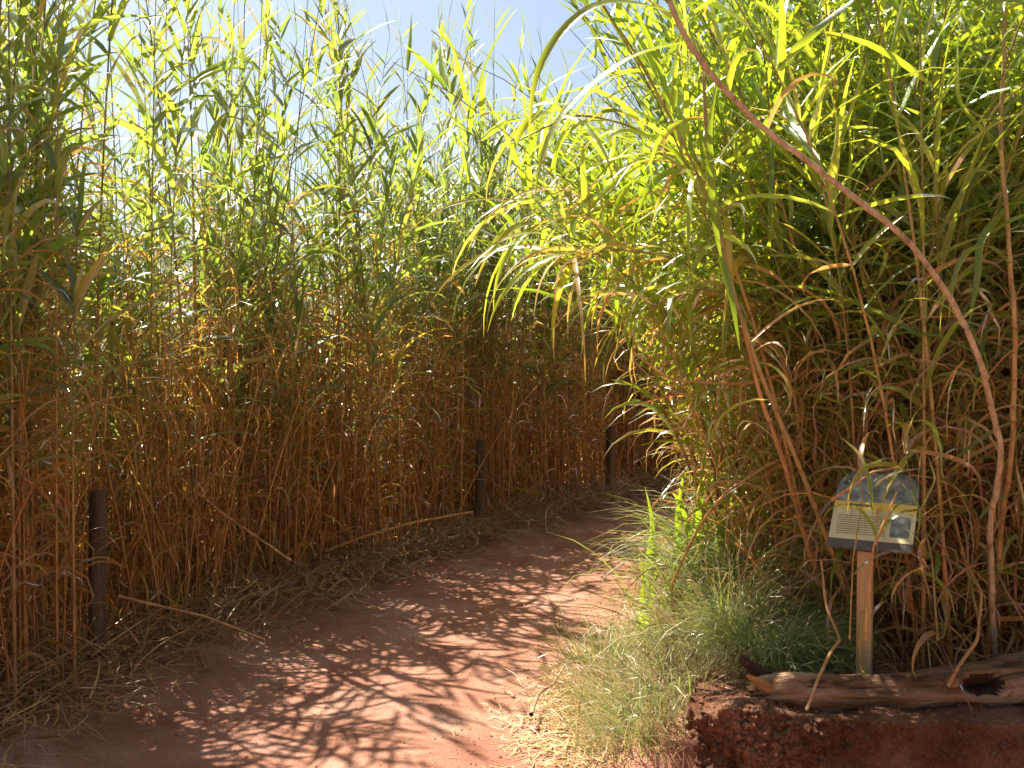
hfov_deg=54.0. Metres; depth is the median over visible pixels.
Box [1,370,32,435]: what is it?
giant reed
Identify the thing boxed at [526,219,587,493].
giant reed
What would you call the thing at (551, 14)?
sky
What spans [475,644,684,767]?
straw
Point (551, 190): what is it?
cane plant
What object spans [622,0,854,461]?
cane plant
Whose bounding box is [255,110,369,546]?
giant reed
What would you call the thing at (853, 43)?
cane plant
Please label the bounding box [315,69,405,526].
giant reed
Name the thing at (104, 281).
giant reed
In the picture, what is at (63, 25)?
giant reed
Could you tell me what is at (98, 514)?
fence post
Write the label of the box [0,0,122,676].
giant reed
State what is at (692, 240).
cane plant
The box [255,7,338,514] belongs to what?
giant reed
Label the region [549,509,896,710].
grass tuft
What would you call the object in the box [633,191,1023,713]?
dry thatch
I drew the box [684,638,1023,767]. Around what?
earth bank
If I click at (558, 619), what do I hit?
grass tuft
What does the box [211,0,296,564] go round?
giant reed
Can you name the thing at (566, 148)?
giant reed
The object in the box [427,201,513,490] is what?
giant reed
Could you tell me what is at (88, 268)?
giant reed
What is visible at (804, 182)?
cane plant
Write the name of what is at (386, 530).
fallen cane
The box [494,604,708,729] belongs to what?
grass tuft
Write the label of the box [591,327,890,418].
drooping branch
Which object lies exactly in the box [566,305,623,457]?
giant reed
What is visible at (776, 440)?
leaning cane
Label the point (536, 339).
giant reed
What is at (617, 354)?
giant reed
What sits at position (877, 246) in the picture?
cane plant
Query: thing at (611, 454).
fence post
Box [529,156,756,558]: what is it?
cane plant
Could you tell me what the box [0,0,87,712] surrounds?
giant reed
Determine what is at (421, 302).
giant reed
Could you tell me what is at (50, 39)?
giant reed
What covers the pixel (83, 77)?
giant reed
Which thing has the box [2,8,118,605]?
giant reed
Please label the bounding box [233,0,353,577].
giant reed
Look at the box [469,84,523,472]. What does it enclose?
giant reed
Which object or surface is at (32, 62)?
giant reed
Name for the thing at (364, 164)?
giant reed
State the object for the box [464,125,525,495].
giant reed
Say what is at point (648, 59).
cane plant
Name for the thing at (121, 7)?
giant reed
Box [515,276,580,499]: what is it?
giant reed
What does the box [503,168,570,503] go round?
giant reed
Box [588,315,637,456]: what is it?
giant reed
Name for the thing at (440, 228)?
giant reed
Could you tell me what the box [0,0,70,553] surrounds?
giant reed
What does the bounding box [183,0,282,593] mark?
giant reed
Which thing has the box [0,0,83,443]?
giant reed
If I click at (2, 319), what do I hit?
giant reed
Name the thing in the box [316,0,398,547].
giant reed
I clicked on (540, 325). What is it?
giant reed
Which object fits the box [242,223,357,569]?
giant reed
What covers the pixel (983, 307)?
cane plant
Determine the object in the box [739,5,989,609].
cane plant
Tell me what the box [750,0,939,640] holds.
cane plant
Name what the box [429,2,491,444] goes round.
giant reed
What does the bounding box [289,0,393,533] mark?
giant reed
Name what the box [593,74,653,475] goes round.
giant reed
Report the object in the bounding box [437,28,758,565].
cane plant
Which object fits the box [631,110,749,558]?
cane plant
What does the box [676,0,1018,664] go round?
cane plant
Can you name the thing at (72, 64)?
giant reed
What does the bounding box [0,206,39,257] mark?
giant reed
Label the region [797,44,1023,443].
cane plant
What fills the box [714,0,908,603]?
cane plant
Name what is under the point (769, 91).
cane plant
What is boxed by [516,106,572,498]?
giant reed
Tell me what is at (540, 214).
cane plant
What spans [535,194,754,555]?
cane plant
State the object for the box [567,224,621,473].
giant reed
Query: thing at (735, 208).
cane plant
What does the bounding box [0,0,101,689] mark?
giant reed
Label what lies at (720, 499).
bent cane
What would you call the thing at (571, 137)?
cane plant
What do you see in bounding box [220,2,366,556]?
giant reed
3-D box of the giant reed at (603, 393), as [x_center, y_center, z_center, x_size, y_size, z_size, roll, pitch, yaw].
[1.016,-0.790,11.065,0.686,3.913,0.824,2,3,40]
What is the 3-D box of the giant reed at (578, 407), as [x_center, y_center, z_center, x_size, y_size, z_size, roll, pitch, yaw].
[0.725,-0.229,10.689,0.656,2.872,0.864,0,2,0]
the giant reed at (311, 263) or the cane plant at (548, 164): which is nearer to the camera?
the cane plant at (548, 164)
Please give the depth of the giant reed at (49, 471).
4.66 m
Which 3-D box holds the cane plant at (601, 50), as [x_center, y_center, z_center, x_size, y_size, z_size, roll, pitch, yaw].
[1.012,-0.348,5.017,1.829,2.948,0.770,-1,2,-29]
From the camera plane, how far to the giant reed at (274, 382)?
6.66 m
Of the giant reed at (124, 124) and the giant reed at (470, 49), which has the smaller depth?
the giant reed at (124, 124)
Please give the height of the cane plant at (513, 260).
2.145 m
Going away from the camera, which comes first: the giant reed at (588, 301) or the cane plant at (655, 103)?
the cane plant at (655, 103)
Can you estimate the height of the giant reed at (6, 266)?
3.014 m
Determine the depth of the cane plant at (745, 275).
4.80 m
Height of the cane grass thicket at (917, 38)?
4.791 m
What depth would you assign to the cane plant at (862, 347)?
4.31 m
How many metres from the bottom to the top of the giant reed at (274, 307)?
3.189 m
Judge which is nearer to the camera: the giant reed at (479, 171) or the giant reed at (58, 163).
the giant reed at (58, 163)
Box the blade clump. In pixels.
[636,443,768,639]
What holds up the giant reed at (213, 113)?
on the ground at (80, 746)
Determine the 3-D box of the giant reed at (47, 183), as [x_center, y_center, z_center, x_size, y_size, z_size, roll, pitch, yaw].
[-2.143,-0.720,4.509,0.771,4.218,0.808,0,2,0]
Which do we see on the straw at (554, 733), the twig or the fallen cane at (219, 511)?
the twig
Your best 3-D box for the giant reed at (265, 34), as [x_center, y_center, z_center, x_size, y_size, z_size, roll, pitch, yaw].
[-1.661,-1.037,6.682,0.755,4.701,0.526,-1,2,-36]
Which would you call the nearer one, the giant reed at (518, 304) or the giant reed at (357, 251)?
the giant reed at (357, 251)
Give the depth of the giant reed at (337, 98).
6.70 m
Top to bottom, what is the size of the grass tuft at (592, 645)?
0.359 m
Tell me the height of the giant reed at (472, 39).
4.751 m
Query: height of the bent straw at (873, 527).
0.523 m
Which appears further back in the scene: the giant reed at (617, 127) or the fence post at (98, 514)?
the giant reed at (617, 127)
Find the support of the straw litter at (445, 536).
on the ground at (80, 746)
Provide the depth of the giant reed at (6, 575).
4.75 m
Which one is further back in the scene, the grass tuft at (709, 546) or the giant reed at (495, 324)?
the giant reed at (495, 324)
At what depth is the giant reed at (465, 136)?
8.37 m
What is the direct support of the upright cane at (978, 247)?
on the ground at (80, 746)
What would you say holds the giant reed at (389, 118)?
on the ground at (80, 746)
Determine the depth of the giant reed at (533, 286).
9.10 m
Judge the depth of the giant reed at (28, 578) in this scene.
4.61 m
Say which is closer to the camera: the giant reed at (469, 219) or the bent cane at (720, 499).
the bent cane at (720, 499)
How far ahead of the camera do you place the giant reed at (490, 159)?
8.81 m
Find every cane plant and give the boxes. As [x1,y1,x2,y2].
[393,6,752,576]
[435,108,750,521]
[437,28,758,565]
[446,192,756,590]
[481,103,706,421]
[489,220,712,518]
[496,206,706,476]
[502,157,707,545]
[504,163,692,520]
[512,158,721,492]
[513,95,695,420]
[515,116,874,582]
[518,220,723,531]
[519,145,825,578]
[522,90,715,483]
[524,103,729,476]
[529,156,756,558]
[530,69,736,452]
[530,172,832,606]
[532,176,712,502]
[532,192,775,528]
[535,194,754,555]
[542,117,686,229]
[556,0,766,533]
[558,8,747,394]
[558,103,829,596]
[568,80,810,502]
[575,0,804,546]
[576,124,727,470]
[579,0,856,604]
[579,0,869,611]
[585,247,706,449]
[599,22,760,524]
[609,18,755,519]
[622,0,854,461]
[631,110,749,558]
[636,0,815,528]
[639,0,763,474]
[639,214,743,513]
[642,33,798,552]
[642,74,892,644]
[643,0,1023,659]
[662,0,854,601]
[666,18,1022,514]
[673,0,993,660]
[675,187,830,554]
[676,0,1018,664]
[685,82,828,565]
[691,136,835,555]
[693,119,825,538]
[694,31,828,528]
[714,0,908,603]
[722,152,980,658]
[724,12,807,530]
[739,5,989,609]
[747,0,990,630]
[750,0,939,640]
[762,0,941,536]
[785,147,954,609]
[788,0,994,645]
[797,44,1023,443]
[807,20,1023,654]
[824,0,1023,664]
[852,26,1023,571]
[859,0,1023,626]
[903,17,1023,561]
[922,0,1023,445]
[1000,337,1023,651]
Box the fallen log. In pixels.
[739,651,1023,711]
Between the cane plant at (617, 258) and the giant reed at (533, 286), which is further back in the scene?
the giant reed at (533, 286)
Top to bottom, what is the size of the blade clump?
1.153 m
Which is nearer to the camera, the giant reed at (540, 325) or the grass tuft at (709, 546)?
the grass tuft at (709, 546)
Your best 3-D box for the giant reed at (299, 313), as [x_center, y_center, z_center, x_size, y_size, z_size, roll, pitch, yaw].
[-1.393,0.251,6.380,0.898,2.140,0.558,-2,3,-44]
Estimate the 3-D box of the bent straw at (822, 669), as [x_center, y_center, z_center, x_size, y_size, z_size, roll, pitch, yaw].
[1.166,0.918,3.723,0.099,0.432,0.540,1,2,22]
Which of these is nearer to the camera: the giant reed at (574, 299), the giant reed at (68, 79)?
the giant reed at (68, 79)
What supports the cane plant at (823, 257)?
on the ground at (80, 746)
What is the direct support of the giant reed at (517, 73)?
on the ground at (80, 746)
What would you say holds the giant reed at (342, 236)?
on the ground at (80, 746)
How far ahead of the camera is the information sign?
3.79 m
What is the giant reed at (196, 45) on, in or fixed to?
on the ground at (80, 746)
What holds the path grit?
on the path
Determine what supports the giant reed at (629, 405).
on the ground at (80, 746)
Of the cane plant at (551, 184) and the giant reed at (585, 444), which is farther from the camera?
the giant reed at (585, 444)
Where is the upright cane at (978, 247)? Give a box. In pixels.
[949,7,1017,659]
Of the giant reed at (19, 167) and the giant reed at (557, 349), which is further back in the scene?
the giant reed at (557, 349)
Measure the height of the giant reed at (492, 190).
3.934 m
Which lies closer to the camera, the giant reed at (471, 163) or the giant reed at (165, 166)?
the giant reed at (165, 166)
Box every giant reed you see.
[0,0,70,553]
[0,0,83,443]
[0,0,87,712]
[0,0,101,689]
[0,0,112,680]
[0,0,121,685]
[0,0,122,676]
[0,0,140,657]
[0,0,141,682]
[0,0,151,665]
[0,2,127,675]
[0,12,113,615]
[0,14,114,684]
[0,37,56,636]
[0,44,69,665]
[0,48,112,691]
[0,59,71,524]
[0,64,84,663]
[0,67,62,606]
[0,73,132,668]
[0,103,56,683]
[0,127,181,697]
[0,161,96,680]
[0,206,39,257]
[0,259,99,674]
[0,261,84,667]
[0,262,71,628]
[0,273,67,675]
[1,0,105,682]
[1,0,125,681]
[1,2,88,568]
[1,2,126,644]
[1,93,134,661]
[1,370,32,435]
[2,0,129,676]
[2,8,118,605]
[2,161,103,630]
[3,0,119,618]
[5,0,118,624]
[6,0,138,616]
[10,9,62,419]
[21,0,159,592]
[44,0,131,624]
[47,246,146,602]
[63,0,178,574]
[73,0,229,618]
[82,0,261,607]
[89,0,262,622]
[102,0,261,595]
[131,0,258,602]
[154,0,277,597]
[167,20,296,588]
[167,129,274,540]
[180,8,277,546]
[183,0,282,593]
[201,211,296,581]
[206,182,284,563]
[209,0,308,547]
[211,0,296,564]
[219,256,351,585]
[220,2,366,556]
[231,92,320,564]
[231,222,336,537]
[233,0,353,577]
[238,46,340,513]
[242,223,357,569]
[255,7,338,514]
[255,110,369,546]
[279,0,384,548]
[281,78,384,566]
[285,114,353,528]
[286,145,345,542]
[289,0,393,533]
[297,0,394,566]
[300,0,406,558]
[301,83,383,529]
[302,0,413,564]
[307,0,413,548]
[314,239,408,556]
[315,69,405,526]
[315,146,413,564]
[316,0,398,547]
[330,0,437,541]
[341,91,454,554]
[343,93,448,560]
[346,18,434,475]
[376,5,445,509]
[379,166,449,489]
[383,49,484,522]
[385,154,492,502]
[390,149,507,523]
[390,236,463,515]
[391,140,470,524]
[402,140,496,524]
[422,61,508,528]
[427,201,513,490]
[428,14,526,502]
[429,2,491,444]
[435,224,507,499]
[442,200,504,480]
[444,270,511,513]
[445,35,524,460]
[445,106,531,494]
[445,244,527,486]
[446,64,519,506]
[446,197,516,485]
[446,197,527,483]
[447,55,524,519]
[448,73,538,507]
[452,220,532,452]
[455,3,520,511]
[461,212,544,459]
[461,284,531,502]
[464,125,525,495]
[465,88,544,513]
[466,6,523,433]
[468,164,548,513]
[468,277,511,468]
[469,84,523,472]
[471,189,528,486]
[473,98,527,408]
[487,98,551,519]
[490,210,534,467]
[498,262,576,505]
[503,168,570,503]
[505,130,551,501]
[509,207,557,478]
[513,169,579,481]
[514,218,571,468]
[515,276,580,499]
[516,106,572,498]
[520,50,578,504]
[520,94,598,492]
[521,238,579,494]
[525,271,580,449]
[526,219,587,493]
[529,290,594,497]
[534,239,591,479]
[535,126,604,496]
[545,42,591,481]
[546,310,612,496]
[553,262,617,491]
[557,35,623,488]
[561,273,605,480]
[563,215,616,474]
[563,285,602,482]
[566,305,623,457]
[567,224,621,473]
[570,188,617,444]
[571,36,630,481]
[571,208,620,482]
[573,195,619,426]
[574,131,622,491]
[581,249,631,473]
[588,311,650,476]
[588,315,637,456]
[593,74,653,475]
[605,283,645,480]
[607,321,658,485]
[609,328,645,471]
[617,95,639,477]
[617,134,662,475]
[622,363,653,469]
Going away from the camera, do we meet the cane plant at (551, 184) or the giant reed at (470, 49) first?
the cane plant at (551, 184)
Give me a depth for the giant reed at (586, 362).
10.58 m
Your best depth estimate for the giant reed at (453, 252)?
8.26 m
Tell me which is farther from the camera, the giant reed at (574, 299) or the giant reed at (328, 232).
the giant reed at (574, 299)
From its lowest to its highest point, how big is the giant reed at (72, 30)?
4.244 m
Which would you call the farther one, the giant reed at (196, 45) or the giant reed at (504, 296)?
the giant reed at (504, 296)
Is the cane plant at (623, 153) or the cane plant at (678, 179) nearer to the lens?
the cane plant at (678, 179)
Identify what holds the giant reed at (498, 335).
on the ground at (80, 746)
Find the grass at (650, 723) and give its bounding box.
[527,522,898,767]
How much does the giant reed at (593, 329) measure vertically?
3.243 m
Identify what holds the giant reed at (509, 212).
on the ground at (80, 746)
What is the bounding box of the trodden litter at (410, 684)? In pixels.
[79,535,636,767]
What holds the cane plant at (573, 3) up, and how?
on the ground at (80, 746)
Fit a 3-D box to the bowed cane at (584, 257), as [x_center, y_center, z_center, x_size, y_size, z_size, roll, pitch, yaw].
[0.657,-0.047,4.400,1.939,1.296,1.063,-1,2,-17]
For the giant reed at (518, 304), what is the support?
on the ground at (80, 746)
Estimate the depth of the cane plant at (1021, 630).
4.04 m
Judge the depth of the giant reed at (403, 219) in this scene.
7.05 m
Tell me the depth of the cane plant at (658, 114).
6.02 m
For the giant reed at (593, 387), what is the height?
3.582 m
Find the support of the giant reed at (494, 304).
on the ground at (80, 746)
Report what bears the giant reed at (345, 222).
on the ground at (80, 746)
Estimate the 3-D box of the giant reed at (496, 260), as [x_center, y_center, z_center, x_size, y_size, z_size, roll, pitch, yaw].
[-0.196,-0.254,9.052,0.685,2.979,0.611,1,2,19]
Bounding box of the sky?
[0,0,956,347]
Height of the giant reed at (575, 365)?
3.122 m
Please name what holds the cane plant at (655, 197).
on the ground at (80, 746)
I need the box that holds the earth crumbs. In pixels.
[686,691,1023,767]
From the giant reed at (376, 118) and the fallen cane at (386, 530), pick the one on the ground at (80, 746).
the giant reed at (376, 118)
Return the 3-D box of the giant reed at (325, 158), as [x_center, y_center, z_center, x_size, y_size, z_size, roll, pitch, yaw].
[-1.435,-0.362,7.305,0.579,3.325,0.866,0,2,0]
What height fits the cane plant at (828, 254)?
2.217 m
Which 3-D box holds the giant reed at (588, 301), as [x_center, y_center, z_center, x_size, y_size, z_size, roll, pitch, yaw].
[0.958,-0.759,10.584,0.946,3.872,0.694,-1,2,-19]
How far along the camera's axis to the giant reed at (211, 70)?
5.94 m
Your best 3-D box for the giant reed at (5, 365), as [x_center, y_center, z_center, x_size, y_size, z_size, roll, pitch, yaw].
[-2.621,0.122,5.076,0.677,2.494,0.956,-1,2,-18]
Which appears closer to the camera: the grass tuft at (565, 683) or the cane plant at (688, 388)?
the grass tuft at (565, 683)
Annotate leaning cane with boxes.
[649,66,857,639]
[654,250,880,626]
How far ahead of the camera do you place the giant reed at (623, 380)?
11.14 m
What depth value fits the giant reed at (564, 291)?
9.88 m
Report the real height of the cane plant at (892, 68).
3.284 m
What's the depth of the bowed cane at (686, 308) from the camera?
4.27 m
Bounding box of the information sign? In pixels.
[827,472,919,673]
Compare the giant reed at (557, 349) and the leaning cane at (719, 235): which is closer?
the leaning cane at (719, 235)
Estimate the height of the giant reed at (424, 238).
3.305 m
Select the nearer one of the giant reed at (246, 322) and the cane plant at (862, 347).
the cane plant at (862, 347)
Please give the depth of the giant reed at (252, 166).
6.18 m
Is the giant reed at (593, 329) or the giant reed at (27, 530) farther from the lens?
the giant reed at (593, 329)
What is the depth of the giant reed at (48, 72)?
4.66 m
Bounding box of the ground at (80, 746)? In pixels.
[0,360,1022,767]
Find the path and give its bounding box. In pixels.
[72,505,694,767]
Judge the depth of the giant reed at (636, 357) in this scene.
10.98 m
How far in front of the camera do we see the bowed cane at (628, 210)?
4.57 m
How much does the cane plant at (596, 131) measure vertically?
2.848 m
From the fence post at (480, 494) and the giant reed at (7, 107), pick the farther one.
the fence post at (480, 494)
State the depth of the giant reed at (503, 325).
9.50 m
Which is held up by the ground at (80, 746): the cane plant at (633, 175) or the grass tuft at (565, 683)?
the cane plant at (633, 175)
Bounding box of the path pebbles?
[106,535,639,767]
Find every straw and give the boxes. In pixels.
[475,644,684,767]
[804,560,840,710]
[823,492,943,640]
[831,466,904,500]
[946,551,982,686]
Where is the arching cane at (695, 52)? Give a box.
[529,0,1003,658]
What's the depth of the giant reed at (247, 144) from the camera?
6.97 m
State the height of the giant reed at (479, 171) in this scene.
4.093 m
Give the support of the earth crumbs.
on the earth bank
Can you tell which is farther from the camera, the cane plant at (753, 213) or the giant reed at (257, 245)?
the giant reed at (257, 245)
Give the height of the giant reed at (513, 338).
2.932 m
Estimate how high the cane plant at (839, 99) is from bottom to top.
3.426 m
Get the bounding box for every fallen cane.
[118,594,264,640]
[170,470,290,560]
[323,511,472,553]
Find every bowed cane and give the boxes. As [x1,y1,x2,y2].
[399,186,835,453]
[406,87,831,428]
[433,215,846,475]
[536,270,860,466]
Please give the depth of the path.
4.83 m
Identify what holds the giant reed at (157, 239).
on the ground at (80, 746)
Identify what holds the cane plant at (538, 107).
on the ground at (80, 746)
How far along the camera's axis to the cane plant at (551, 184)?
7.20 m
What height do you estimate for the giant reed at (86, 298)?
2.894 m
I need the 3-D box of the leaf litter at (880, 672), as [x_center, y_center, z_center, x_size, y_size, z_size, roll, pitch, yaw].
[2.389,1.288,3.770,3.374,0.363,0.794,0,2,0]
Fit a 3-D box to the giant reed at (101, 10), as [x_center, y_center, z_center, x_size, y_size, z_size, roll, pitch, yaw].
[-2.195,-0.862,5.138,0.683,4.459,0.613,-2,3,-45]
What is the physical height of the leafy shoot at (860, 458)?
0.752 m
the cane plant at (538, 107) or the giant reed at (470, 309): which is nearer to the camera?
the cane plant at (538, 107)
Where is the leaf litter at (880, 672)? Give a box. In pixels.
[714,659,936,689]
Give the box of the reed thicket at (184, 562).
[0,0,697,723]
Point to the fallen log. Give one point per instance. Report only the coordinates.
(998, 681)
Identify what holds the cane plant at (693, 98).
on the ground at (80, 746)
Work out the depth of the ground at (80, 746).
4.82 m
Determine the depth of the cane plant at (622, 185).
4.82 m
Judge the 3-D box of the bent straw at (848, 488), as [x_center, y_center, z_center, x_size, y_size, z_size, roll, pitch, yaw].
[1.247,0.351,3.519,0.246,0.133,0.052,0,2,12]
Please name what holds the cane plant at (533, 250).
on the ground at (80, 746)
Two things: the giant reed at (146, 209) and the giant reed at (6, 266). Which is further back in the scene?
the giant reed at (146, 209)
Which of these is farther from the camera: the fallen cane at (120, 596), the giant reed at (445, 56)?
the giant reed at (445, 56)
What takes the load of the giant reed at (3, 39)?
on the ground at (80, 746)
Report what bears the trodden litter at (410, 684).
on the path
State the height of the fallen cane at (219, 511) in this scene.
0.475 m
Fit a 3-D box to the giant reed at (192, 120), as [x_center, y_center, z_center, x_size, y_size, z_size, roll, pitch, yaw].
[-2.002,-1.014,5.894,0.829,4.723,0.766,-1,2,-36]
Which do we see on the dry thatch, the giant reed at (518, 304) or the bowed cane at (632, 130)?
the bowed cane at (632, 130)
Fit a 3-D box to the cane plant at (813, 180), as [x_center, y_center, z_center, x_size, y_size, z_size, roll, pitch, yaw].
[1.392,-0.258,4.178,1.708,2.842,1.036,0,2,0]
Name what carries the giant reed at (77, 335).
on the ground at (80, 746)
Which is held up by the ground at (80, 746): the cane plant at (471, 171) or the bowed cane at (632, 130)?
the cane plant at (471, 171)
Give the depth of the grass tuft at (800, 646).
3.98 m
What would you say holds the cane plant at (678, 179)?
on the ground at (80, 746)
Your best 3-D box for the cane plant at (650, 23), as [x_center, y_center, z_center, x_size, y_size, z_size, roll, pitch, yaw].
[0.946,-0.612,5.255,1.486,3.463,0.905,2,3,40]
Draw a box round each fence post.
[88,490,106,663]
[475,440,486,528]
[605,427,615,494]
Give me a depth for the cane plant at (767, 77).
4.41 m
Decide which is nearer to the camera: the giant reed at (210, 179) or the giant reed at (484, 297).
the giant reed at (210, 179)
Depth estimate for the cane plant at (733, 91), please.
4.38 m
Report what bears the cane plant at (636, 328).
on the ground at (80, 746)
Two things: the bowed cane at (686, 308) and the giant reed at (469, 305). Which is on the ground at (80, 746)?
the giant reed at (469, 305)
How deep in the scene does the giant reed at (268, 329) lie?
6.67 m
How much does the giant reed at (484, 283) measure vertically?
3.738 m
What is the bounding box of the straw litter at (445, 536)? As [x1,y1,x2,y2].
[0,459,710,767]
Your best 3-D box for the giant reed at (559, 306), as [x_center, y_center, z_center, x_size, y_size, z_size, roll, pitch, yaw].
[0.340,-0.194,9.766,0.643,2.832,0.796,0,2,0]
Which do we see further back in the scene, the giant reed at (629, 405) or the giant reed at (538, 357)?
the giant reed at (629, 405)
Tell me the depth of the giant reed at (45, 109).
4.65 m
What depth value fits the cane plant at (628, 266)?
6.44 m
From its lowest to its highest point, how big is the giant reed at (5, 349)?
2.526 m
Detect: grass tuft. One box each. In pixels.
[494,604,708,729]
[524,603,664,672]
[531,587,595,634]
[540,655,723,767]
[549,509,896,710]
[551,464,837,644]
[647,565,913,690]
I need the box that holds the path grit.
[381,615,685,767]
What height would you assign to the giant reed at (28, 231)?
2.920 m
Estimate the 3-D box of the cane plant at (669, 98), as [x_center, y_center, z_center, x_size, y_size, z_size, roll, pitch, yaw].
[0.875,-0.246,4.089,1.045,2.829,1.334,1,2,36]
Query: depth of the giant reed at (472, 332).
8.75 m
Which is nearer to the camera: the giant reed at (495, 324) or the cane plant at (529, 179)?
the cane plant at (529, 179)
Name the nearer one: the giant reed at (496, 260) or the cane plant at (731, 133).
the cane plant at (731, 133)
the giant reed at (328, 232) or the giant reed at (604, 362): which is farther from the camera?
the giant reed at (604, 362)
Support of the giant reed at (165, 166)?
on the ground at (80, 746)
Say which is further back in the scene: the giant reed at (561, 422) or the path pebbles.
the giant reed at (561, 422)
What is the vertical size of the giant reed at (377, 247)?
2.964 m
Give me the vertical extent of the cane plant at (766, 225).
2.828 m
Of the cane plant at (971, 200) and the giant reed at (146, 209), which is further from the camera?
the giant reed at (146, 209)
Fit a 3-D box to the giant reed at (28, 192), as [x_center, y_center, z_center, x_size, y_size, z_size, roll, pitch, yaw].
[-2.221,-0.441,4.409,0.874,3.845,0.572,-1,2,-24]
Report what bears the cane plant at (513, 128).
on the ground at (80, 746)
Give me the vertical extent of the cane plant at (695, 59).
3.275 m
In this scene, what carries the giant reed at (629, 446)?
on the ground at (80, 746)
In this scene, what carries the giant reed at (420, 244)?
on the ground at (80, 746)
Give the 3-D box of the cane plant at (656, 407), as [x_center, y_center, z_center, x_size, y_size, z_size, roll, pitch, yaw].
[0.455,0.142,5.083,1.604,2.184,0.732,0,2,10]
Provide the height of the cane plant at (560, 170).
2.418 m
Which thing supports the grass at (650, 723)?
on the ground at (80, 746)
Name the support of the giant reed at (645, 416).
on the ground at (80, 746)
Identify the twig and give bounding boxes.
[529,649,608,716]
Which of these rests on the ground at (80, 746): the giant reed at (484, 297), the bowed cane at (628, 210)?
the giant reed at (484, 297)
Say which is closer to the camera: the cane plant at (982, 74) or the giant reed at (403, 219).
the cane plant at (982, 74)
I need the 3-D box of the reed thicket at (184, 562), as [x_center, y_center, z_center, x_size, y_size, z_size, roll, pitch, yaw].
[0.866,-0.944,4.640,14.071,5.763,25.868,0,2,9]
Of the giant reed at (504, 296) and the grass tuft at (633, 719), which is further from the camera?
the giant reed at (504, 296)
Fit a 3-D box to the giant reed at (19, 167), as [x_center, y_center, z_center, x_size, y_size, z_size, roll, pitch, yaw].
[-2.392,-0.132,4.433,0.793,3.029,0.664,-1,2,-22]
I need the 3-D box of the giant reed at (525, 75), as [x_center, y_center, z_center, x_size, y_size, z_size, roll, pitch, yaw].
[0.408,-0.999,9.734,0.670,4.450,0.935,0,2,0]
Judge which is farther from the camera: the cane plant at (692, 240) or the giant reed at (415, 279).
the giant reed at (415, 279)
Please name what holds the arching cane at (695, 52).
on the ground at (80, 746)
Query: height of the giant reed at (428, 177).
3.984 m
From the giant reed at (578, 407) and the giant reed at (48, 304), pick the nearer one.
the giant reed at (48, 304)
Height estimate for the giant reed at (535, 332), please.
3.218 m
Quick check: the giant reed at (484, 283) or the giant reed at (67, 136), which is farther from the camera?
the giant reed at (484, 283)
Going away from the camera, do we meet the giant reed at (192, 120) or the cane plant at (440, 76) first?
the cane plant at (440, 76)
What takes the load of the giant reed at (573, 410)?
on the ground at (80, 746)
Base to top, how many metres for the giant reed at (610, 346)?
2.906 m
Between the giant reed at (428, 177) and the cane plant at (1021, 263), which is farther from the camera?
the giant reed at (428, 177)
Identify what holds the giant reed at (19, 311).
on the ground at (80, 746)
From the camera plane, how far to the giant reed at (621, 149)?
11.05 m
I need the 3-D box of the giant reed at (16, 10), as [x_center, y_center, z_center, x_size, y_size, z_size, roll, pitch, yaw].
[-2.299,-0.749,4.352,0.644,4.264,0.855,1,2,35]
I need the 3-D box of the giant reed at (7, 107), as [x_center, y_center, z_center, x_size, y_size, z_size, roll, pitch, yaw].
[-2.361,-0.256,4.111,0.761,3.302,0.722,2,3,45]
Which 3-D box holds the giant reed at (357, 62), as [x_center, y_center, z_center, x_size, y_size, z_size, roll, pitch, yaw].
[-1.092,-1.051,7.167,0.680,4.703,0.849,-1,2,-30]
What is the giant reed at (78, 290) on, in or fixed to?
on the ground at (80, 746)
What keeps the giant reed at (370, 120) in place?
on the ground at (80, 746)
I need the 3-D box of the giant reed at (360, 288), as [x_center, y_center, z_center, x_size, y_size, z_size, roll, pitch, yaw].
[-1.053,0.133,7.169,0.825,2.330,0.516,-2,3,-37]
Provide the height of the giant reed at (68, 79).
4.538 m
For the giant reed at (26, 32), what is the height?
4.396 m
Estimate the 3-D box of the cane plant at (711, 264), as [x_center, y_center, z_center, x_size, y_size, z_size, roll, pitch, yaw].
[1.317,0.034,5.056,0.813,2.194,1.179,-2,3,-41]
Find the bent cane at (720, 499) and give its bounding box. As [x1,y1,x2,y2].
[670,417,808,638]
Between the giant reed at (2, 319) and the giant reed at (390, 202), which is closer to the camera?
the giant reed at (2, 319)
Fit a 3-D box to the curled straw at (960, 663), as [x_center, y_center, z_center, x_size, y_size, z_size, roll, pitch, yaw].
[1.681,0.862,3.711,0.097,0.402,0.469,1,2,29]
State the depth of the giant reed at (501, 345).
9.09 m
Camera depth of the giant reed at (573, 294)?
10.10 m
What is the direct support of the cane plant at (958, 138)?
on the ground at (80, 746)
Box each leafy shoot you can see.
[842,430,929,639]
[847,400,996,678]
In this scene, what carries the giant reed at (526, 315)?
on the ground at (80, 746)
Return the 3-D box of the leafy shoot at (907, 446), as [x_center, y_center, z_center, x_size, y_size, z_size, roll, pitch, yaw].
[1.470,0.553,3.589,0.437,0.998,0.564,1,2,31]
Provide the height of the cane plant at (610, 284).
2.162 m
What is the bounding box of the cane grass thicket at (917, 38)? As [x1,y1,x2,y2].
[429,0,1023,667]

